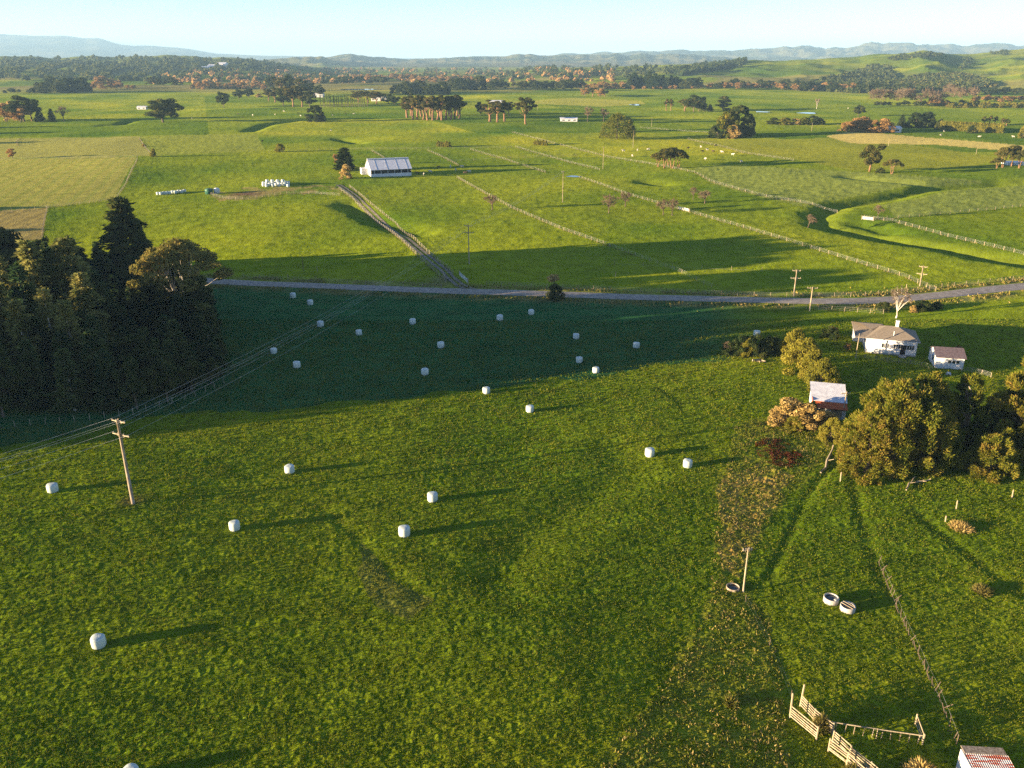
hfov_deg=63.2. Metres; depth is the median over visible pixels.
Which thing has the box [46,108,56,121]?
conifer tree
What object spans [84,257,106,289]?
conifer tree
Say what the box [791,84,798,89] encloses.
autumn tree
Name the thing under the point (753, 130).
cypress tree
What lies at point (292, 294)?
wrapped bale
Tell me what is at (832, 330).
shrub
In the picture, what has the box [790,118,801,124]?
dry shrub
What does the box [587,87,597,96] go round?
pine tree
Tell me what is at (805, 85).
round tree
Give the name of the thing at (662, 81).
conifer tree
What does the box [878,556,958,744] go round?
wire fence
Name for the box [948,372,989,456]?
cypress tree
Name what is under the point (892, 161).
umbrella pine
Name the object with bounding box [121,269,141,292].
round tree
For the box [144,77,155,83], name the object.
pine tree
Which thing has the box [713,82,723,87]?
round tree
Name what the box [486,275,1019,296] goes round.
wire fence
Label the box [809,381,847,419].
tin shed
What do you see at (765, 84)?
round tree
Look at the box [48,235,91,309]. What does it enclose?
conifer tree
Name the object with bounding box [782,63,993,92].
hill bush
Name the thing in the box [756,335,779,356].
shrub
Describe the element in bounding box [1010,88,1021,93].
round tree
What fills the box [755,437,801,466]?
red weeds
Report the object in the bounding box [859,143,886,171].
wind blown pine
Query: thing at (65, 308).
conifer tree
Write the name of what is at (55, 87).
cypress tree
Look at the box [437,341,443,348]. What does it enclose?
wrapped bale
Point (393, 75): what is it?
autumn tree
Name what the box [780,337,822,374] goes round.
shrub
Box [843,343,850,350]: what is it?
shrub
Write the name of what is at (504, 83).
round tree
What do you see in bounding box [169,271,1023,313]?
verge grass
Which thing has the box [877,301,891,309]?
shrub
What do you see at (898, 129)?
farm building
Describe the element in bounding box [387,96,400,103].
round tree
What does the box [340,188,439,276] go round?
wire fence
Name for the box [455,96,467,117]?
pine tree
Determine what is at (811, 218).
bare tree
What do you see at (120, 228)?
pine tree
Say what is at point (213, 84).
willow tree
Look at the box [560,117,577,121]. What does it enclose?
farm building
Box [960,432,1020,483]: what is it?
tree
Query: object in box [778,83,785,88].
autumn tree
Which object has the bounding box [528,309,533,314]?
wrapped bale
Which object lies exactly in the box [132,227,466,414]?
power cable
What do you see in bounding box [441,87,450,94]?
cypress tree
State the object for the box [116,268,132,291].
conifer tree
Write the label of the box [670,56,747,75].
hill forest
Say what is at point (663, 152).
umbrella pine
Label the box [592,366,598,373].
wrapped bale
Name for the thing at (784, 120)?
cypress tree
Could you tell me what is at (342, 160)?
pine tree
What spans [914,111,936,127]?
tree
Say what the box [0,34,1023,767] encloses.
ground
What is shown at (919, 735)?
rail fence
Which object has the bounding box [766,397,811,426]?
dry shrub
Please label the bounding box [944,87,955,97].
bare tree
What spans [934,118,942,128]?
shrub
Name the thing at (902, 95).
bare tree
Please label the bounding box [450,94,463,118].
pine tree
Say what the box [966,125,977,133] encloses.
shrub
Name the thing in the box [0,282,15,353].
conifer tree
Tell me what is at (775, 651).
wire fence
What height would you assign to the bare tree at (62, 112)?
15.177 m
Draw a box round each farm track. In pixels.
[337,185,466,288]
[339,184,475,288]
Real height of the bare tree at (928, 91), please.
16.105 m
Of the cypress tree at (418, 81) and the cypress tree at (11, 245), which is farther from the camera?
the cypress tree at (418, 81)
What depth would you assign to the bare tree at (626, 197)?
331.60 m
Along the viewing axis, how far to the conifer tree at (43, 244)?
218.81 m
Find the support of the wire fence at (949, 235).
on the ground at (202, 142)
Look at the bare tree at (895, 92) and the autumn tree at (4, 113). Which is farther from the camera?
the bare tree at (895, 92)
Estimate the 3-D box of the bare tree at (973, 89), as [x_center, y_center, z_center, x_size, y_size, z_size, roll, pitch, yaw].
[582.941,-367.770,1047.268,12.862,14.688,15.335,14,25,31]
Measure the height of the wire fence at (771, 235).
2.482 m
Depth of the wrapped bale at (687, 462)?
121.91 m
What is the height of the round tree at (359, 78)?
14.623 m
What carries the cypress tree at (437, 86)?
on the ground at (202, 142)
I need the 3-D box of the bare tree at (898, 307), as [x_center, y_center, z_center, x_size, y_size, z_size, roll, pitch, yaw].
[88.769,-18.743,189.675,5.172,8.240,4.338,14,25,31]
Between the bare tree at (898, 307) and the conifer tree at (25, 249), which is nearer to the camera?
the conifer tree at (25, 249)
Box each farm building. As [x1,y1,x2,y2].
[137,106,147,108]
[217,62,227,66]
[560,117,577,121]
[882,126,902,132]
[1001,161,1023,164]
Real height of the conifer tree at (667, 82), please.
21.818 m
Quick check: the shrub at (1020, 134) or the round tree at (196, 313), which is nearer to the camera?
the round tree at (196, 313)
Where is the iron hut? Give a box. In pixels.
[956,745,1013,767]
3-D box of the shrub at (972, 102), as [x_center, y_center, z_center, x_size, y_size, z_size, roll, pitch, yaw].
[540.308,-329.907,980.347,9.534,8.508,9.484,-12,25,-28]
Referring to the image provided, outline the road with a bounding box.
[170,275,1023,303]
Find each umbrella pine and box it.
[650,152,665,166]
[656,148,673,167]
[662,147,685,167]
[670,149,689,167]
[882,159,904,173]
[989,158,1004,167]
[994,147,1015,167]
[1004,145,1021,166]
[1013,150,1023,167]
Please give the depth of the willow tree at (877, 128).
652.25 m
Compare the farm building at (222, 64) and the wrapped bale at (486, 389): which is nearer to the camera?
the wrapped bale at (486, 389)
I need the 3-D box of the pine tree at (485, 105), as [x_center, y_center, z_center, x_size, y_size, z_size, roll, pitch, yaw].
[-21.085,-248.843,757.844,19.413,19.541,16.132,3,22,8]
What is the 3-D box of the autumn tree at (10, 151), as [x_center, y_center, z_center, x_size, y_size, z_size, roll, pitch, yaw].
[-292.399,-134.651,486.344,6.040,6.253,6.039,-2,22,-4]
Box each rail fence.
[789,693,818,740]
[799,684,834,735]
[827,738,866,767]
[831,721,924,742]
[831,730,877,767]
[915,714,924,744]
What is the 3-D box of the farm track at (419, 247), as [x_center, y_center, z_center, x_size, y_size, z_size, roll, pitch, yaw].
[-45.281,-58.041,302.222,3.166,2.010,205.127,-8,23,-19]
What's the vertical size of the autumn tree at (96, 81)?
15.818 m
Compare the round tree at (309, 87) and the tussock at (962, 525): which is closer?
the tussock at (962, 525)
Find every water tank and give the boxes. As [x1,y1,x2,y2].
[205,188,212,193]
[213,188,219,193]
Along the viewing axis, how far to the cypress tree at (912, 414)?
117.32 m
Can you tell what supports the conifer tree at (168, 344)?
on the ground at (202, 142)
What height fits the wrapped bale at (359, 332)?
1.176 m
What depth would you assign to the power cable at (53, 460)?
100.68 m
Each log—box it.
[752,359,765,361]
[820,445,833,472]
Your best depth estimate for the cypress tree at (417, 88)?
1324.28 m
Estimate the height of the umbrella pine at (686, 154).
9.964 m
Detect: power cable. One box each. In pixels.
[2,439,115,477]
[121,233,461,427]
[122,229,458,413]
[125,237,455,420]
[129,253,444,434]
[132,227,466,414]
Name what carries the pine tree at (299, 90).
on the ground at (202, 142)
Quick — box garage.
[928,346,966,369]
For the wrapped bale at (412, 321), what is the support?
on the ground at (202, 142)
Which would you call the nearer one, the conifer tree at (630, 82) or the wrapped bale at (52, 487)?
the wrapped bale at (52, 487)
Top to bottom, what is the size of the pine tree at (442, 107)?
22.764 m
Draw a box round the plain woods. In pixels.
[0,59,690,81]
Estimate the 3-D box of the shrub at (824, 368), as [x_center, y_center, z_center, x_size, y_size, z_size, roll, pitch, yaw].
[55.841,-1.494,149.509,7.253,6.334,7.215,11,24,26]
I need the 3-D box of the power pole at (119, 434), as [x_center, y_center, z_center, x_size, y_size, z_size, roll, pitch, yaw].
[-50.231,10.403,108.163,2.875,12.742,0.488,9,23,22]
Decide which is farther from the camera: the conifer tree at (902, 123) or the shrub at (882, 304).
the conifer tree at (902, 123)
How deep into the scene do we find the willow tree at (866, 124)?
656.64 m
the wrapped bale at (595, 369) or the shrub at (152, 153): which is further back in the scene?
the shrub at (152, 153)
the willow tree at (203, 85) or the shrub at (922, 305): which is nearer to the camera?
the shrub at (922, 305)
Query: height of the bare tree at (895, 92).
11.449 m
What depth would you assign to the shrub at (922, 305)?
196.26 m
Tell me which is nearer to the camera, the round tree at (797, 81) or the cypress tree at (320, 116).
the cypress tree at (320, 116)
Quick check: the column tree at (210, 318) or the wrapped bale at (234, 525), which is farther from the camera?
the column tree at (210, 318)
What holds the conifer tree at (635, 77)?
on the ground at (202, 142)
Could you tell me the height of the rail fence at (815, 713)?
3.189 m
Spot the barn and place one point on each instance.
(396, 166)
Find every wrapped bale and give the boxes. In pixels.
[46,482,58,492]
[90,633,106,649]
[124,763,138,767]
[228,519,239,531]
[270,348,276,353]
[284,464,294,473]
[290,292,295,297]
[293,361,300,367]
[307,299,312,304]
[317,320,323,326]
[356,329,361,335]
[398,525,409,537]
[409,318,415,324]
[421,368,428,375]
[427,491,437,502]
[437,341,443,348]
[482,386,489,393]
[497,314,502,320]
[526,405,533,412]
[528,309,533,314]
[573,333,578,338]
[576,356,582,362]
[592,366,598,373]
[633,342,639,347]
[645,447,654,457]
[683,458,692,467]
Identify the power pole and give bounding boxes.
[111,418,134,504]
[464,225,473,263]
[742,548,751,591]
[793,270,800,296]
[809,287,817,310]
[841,392,849,407]
[917,265,927,285]
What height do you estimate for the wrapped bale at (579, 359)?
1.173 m
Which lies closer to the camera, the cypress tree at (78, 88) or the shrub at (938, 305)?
the shrub at (938, 305)
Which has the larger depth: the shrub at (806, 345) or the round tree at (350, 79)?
the round tree at (350, 79)
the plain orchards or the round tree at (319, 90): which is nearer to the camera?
the round tree at (319, 90)
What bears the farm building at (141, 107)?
on the ground at (202, 142)
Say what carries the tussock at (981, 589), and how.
on the ground at (202, 142)
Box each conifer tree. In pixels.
[0,256,16,318]
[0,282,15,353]
[2,298,51,392]
[5,259,51,327]
[12,239,63,321]
[22,316,54,374]
[28,286,73,351]
[37,246,70,308]
[40,241,48,249]
[45,332,81,401]
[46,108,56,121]
[47,298,85,379]
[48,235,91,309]
[65,272,114,359]
[70,328,121,410]
[72,311,87,358]
[78,246,87,260]
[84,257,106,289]
[85,269,119,338]
[90,241,101,259]
[90,245,105,266]
[94,250,116,288]
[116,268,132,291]
[124,254,143,292]
[124,286,134,317]
[142,279,159,292]
[155,284,175,325]
[156,339,193,393]
[190,291,222,333]
[625,75,634,88]
[629,72,640,88]
[640,74,647,87]
[642,71,652,86]
[648,73,660,88]
[658,75,669,88]
[664,77,670,88]
[669,75,674,88]
[706,104,713,111]
[896,115,906,127]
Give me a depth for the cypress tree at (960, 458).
118.86 m
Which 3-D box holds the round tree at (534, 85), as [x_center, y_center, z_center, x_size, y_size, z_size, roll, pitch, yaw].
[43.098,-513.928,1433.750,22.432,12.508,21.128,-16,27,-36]
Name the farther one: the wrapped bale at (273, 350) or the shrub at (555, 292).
the shrub at (555, 292)
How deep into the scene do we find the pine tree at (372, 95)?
1047.37 m
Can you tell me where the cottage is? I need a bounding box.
[851,320,920,357]
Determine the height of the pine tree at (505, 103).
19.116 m
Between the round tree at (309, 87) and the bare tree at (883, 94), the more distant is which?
the round tree at (309, 87)
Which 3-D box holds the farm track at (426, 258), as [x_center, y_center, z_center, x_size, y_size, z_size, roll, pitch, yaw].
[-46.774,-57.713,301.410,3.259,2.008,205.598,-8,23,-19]
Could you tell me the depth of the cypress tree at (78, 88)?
1372.07 m
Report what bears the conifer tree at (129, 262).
on the ground at (202, 142)
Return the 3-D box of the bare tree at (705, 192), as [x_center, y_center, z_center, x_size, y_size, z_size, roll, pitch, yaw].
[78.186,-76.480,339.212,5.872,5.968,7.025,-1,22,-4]
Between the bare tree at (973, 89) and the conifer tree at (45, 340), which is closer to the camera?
the conifer tree at (45, 340)
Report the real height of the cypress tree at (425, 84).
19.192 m
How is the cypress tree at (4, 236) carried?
on the ground at (202, 142)
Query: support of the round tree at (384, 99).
on the ground at (202, 142)
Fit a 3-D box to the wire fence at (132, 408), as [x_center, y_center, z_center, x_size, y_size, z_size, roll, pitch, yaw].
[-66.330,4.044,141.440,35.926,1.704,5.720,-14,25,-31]
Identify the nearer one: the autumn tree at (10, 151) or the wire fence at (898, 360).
the wire fence at (898, 360)
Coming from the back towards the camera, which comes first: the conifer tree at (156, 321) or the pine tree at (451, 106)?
the pine tree at (451, 106)
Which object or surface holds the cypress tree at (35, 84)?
on the ground at (202, 142)
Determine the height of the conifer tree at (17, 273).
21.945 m
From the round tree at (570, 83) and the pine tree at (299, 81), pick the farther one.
the round tree at (570, 83)
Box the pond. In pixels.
[341,89,379,89]
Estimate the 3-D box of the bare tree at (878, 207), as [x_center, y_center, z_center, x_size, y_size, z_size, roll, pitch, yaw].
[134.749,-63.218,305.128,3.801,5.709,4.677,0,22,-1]
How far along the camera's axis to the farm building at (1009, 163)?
459.30 m
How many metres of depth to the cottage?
167.47 m
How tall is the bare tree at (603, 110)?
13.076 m
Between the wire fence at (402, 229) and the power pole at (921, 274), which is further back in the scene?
the wire fence at (402, 229)
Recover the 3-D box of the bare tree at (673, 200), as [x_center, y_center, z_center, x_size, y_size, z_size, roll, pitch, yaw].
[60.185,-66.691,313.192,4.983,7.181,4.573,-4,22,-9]
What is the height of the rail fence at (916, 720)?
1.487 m
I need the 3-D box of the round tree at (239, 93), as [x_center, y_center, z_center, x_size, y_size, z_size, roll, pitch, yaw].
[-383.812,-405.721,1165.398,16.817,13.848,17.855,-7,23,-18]
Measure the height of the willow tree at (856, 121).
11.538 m
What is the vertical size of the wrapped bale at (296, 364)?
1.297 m
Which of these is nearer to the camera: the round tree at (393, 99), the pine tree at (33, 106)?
the pine tree at (33, 106)
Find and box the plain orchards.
[152,66,615,83]
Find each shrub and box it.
[34,111,45,121]
[149,148,156,156]
[274,143,284,151]
[338,164,352,178]
[545,283,565,301]
[708,123,722,138]
[720,341,736,356]
[727,125,741,138]
[732,335,752,357]
[740,338,754,357]
[744,333,769,358]
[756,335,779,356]
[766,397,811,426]
[767,406,787,419]
[771,336,782,350]
[776,327,805,352]
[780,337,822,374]
[781,416,805,433]
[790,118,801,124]
[794,402,825,430]
[797,350,825,380]
[802,357,842,392]
[814,410,840,427]
[816,417,842,446]
[819,325,839,340]
[874,167,885,172]
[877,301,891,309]
[880,304,891,312]
[909,305,916,312]
[910,300,934,311]
[931,301,943,309]
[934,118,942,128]
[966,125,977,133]
[968,100,975,106]
[978,101,986,107]
[996,102,1002,107]
[1017,126,1023,138]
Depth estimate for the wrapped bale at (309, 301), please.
200.38 m
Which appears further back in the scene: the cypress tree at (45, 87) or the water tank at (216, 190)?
the cypress tree at (45, 87)
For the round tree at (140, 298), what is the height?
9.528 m
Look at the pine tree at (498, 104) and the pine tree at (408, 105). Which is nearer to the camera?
the pine tree at (498, 104)
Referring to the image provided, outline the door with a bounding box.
[900,345,905,354]
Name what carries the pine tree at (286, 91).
on the ground at (202, 142)
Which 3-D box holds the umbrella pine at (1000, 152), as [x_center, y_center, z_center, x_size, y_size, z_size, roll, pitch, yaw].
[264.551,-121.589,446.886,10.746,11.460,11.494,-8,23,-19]
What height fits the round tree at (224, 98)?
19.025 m
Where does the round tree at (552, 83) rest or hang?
on the ground at (202, 142)
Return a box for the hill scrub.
[900,72,998,89]
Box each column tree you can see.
[160,264,194,292]
[181,273,222,326]
[193,302,228,355]
[715,96,731,109]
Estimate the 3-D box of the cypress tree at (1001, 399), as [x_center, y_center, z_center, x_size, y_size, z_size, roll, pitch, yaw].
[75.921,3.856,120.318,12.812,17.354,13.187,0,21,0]
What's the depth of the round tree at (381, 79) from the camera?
1786.42 m
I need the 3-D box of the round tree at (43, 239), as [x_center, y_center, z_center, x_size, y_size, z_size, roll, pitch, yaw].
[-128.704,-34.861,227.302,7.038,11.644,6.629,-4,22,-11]
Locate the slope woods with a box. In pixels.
[0,54,289,73]
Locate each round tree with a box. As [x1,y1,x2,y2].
[1,95,42,121]
[28,236,48,257]
[93,293,119,335]
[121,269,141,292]
[124,290,153,314]
[143,98,184,121]
[149,289,183,320]
[189,300,219,337]
[196,357,225,383]
[215,91,229,106]
[232,89,243,98]
[241,89,254,96]
[264,75,276,87]
[275,87,290,105]
[281,74,295,87]
[299,91,317,106]
[301,82,314,90]
[313,84,325,93]
[346,76,356,82]
[354,76,364,81]
[372,76,379,82]
[377,76,387,82]
[382,94,391,103]
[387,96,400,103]
[475,102,484,114]
[487,80,500,88]
[498,81,509,88]
[516,81,529,88]
[528,80,542,86]
[530,82,542,88]
[540,82,550,88]
[550,81,560,88]
[554,81,567,89]
[558,78,574,87]
[572,79,585,87]
[678,79,692,86]
[682,94,705,111]
[686,78,696,85]
[693,79,701,85]
[700,106,707,110]
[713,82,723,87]
[759,81,770,86]
[778,79,791,84]
[793,79,804,83]
[799,82,810,88]
[826,83,840,90]
[853,105,865,116]
[868,81,879,86]
[984,88,994,93]
[989,87,999,92]
[998,86,1009,92]
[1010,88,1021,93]
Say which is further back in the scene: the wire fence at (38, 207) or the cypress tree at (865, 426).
the wire fence at (38, 207)
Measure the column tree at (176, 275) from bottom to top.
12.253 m
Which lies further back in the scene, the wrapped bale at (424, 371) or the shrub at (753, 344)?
the shrub at (753, 344)
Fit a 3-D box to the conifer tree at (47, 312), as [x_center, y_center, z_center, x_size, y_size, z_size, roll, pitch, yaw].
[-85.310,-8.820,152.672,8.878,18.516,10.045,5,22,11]
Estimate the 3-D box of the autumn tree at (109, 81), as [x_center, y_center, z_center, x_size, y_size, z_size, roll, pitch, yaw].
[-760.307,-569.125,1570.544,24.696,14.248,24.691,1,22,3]
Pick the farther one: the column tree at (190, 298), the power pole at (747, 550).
the column tree at (190, 298)
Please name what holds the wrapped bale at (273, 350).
on the ground at (202, 142)
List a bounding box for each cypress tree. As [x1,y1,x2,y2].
[0,227,16,288]
[0,229,24,272]
[0,249,8,286]
[32,82,42,92]
[37,82,51,92]
[43,76,55,89]
[51,79,58,91]
[52,80,63,91]
[56,78,76,92]
[64,79,81,92]
[74,77,92,91]
[77,78,92,91]
[304,105,326,121]
[389,84,400,93]
[395,84,403,93]
[402,83,415,94]
[408,82,422,93]
[411,80,423,91]
[419,81,427,90]
[422,86,433,94]
[432,83,442,93]
[436,81,450,93]
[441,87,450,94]
[447,78,454,88]
[451,78,467,90]
[467,80,477,89]
[471,76,486,89]
[599,112,636,139]
[716,110,740,137]
[722,105,755,137]
[740,113,755,134]
[766,117,781,124]
[779,117,790,124]
[800,117,811,124]
[805,115,820,124]
[813,118,824,124]
[835,407,902,485]
[836,376,958,479]
[886,370,958,467]
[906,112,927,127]
[908,414,968,476]
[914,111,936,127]
[933,389,970,439]
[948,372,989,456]
[971,390,1020,439]
[984,357,1023,462]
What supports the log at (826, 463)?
on the ground at (202, 142)
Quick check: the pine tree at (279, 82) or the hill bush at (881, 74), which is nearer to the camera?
the pine tree at (279, 82)
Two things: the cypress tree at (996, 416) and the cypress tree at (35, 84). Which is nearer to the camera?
the cypress tree at (996, 416)
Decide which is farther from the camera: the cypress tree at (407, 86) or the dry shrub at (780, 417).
the cypress tree at (407, 86)
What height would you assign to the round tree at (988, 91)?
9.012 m
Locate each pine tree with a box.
[27,105,40,120]
[97,195,153,274]
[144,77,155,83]
[165,77,176,82]
[265,88,277,101]
[273,77,287,87]
[282,85,300,106]
[291,87,307,106]
[293,78,307,86]
[333,147,357,169]
[351,91,359,98]
[357,90,375,102]
[368,91,383,103]
[399,96,408,117]
[404,96,415,118]
[410,95,421,119]
[414,96,425,119]
[420,97,431,119]
[426,96,439,119]
[431,97,439,119]
[432,95,448,119]
[440,97,453,119]
[442,96,458,119]
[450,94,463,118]
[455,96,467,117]
[478,100,496,121]
[488,101,506,121]
[498,100,510,121]
[508,102,514,115]
[514,97,537,123]
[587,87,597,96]
[677,99,689,110]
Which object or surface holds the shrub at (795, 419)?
on the ground at (202, 142)
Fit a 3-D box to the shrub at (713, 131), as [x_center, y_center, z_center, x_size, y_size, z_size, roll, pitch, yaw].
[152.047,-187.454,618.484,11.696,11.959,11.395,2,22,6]
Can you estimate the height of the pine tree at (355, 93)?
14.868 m
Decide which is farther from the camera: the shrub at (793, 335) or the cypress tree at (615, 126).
the cypress tree at (615, 126)
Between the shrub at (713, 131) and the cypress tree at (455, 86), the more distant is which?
the cypress tree at (455, 86)
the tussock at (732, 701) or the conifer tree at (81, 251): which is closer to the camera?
the tussock at (732, 701)
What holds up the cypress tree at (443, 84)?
on the ground at (202, 142)
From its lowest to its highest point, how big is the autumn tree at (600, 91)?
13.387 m
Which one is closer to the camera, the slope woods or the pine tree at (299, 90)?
the pine tree at (299, 90)
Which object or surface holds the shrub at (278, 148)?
on the ground at (202, 142)
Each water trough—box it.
[726,583,739,592]
[823,593,838,605]
[840,601,855,613]
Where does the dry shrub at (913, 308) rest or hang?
on the ground at (202, 142)
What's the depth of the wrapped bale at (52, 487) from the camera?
113.00 m
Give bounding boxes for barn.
[360,157,411,176]
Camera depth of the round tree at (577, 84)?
1479.00 m
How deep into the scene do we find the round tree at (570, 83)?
1458.64 m
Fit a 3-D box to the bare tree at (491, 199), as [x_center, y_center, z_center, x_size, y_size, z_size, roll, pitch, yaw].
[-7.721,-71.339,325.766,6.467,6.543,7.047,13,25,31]
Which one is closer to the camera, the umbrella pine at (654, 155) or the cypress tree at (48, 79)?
the umbrella pine at (654, 155)
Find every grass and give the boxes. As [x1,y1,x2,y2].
[2,128,1022,372]
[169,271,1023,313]
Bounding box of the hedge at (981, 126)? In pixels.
[939,120,1005,132]
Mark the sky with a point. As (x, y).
(314, 28)
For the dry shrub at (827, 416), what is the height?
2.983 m
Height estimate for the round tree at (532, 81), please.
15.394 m
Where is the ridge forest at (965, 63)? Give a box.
[887,49,1008,69]
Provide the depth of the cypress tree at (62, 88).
1360.18 m
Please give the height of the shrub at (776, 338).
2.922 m
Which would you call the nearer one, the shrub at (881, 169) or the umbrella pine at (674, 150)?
the shrub at (881, 169)
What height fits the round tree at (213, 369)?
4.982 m
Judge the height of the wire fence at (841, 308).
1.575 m
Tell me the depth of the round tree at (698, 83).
1487.00 m
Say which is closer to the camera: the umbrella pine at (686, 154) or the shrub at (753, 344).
the shrub at (753, 344)
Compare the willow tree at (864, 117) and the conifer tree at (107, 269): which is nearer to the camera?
the conifer tree at (107, 269)
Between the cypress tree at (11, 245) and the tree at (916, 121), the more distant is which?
the tree at (916, 121)
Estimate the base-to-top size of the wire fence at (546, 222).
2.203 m
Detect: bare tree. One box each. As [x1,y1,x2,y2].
[53,105,68,121]
[482,194,496,209]
[584,106,593,121]
[600,107,609,121]
[601,194,617,212]
[617,191,631,206]
[656,199,670,214]
[667,198,678,214]
[689,187,699,196]
[698,190,710,203]
[806,214,817,227]
[869,89,882,97]
[873,204,884,218]
[874,87,886,98]
[889,90,898,98]
[891,285,913,317]
[895,89,908,98]
[901,88,912,97]
[921,86,935,97]
[930,90,940,98]
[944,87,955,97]
[954,87,965,94]
[970,87,979,95]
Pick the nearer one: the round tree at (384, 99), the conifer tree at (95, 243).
the conifer tree at (95, 243)
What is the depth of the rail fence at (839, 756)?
71.02 m
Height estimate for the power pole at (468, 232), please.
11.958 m
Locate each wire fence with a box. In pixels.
[0,205,47,232]
[13,378,223,425]
[48,158,137,207]
[214,191,334,198]
[255,274,441,287]
[281,146,511,151]
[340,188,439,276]
[349,185,451,271]
[457,176,641,255]
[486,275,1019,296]
[514,132,837,211]
[586,179,926,286]
[745,598,792,696]
[793,304,883,313]
[864,354,932,367]
[872,218,1014,251]
[875,204,1021,219]
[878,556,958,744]
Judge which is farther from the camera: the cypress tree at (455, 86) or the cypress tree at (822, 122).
the cypress tree at (455, 86)
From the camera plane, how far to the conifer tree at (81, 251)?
214.99 m
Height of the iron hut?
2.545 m
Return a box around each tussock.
[723,694,739,709]
[809,711,834,736]
[841,761,857,767]
[899,756,936,767]
[948,520,975,533]
[969,582,994,597]
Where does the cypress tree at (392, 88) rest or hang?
on the ground at (202, 142)
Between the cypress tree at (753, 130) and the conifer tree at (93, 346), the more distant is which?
the cypress tree at (753, 130)
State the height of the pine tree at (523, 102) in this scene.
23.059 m
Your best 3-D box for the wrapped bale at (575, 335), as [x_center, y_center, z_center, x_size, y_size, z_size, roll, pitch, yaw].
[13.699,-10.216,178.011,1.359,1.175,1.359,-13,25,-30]
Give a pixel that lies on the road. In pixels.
(962, 292)
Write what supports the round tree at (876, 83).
on the ground at (202, 142)
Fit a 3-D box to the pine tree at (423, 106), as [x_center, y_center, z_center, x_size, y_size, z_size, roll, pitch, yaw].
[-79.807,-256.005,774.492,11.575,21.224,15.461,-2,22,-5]
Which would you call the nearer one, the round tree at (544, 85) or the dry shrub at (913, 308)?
the dry shrub at (913, 308)
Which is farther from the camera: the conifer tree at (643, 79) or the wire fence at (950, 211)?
the conifer tree at (643, 79)
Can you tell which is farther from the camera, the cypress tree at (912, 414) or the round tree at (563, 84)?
the round tree at (563, 84)
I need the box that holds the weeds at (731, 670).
[604,422,832,767]
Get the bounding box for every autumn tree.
[0,103,11,121]
[5,148,16,157]
[7,105,30,121]
[91,78,105,85]
[94,76,107,83]
[104,79,115,85]
[389,73,397,78]
[547,274,559,283]
[580,88,589,95]
[594,88,604,95]
[743,83,750,87]
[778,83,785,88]
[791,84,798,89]
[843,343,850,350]
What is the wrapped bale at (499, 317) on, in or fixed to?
on the ground at (202, 142)
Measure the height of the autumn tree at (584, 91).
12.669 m
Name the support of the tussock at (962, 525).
on the ground at (202, 142)
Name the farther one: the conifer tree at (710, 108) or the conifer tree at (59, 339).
the conifer tree at (710, 108)
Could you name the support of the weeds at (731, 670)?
on the ground at (202, 142)
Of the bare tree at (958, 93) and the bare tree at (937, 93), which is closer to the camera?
the bare tree at (937, 93)
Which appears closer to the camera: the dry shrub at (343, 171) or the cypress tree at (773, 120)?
the dry shrub at (343, 171)
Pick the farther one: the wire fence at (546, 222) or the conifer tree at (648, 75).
the conifer tree at (648, 75)
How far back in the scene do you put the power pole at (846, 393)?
136.67 m
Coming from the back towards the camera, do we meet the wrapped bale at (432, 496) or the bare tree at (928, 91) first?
the bare tree at (928, 91)
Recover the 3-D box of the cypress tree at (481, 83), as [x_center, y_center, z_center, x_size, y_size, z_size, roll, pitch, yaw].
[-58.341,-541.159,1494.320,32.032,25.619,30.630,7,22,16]
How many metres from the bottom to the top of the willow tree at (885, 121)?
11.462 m
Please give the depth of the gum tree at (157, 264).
176.47 m
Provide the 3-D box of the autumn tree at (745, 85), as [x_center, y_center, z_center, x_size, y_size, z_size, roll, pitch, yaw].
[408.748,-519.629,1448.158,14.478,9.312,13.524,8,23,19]
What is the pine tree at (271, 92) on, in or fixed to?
on the ground at (202, 142)
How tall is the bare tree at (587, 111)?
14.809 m
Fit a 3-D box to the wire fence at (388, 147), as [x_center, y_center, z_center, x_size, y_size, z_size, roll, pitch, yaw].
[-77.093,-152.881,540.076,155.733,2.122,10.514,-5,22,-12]
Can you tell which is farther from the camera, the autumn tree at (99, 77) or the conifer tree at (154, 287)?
the autumn tree at (99, 77)
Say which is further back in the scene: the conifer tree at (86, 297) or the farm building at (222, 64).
the farm building at (222, 64)
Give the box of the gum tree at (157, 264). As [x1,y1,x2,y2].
[125,236,233,322]
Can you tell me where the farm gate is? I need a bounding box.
[459,270,467,282]
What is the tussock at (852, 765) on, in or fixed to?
on the ground at (202, 142)
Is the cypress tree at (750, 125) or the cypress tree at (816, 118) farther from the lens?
the cypress tree at (816, 118)
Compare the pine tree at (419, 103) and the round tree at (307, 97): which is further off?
the round tree at (307, 97)
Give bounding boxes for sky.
[0,0,1023,57]
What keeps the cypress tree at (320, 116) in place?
on the ground at (202, 142)
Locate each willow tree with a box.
[200,83,206,88]
[209,82,217,88]
[603,82,610,88]
[611,82,619,88]
[836,121,853,130]
[845,117,866,131]
[857,119,874,132]
[858,116,872,127]
[863,120,885,132]
[873,118,896,132]
[929,98,941,105]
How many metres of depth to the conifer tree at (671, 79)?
1494.59 m
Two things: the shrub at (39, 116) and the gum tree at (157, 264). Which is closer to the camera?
the gum tree at (157, 264)
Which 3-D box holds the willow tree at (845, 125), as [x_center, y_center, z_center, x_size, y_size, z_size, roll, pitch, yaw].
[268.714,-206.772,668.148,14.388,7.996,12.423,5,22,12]
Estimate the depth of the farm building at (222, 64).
2467.73 m
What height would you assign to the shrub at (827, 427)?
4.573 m

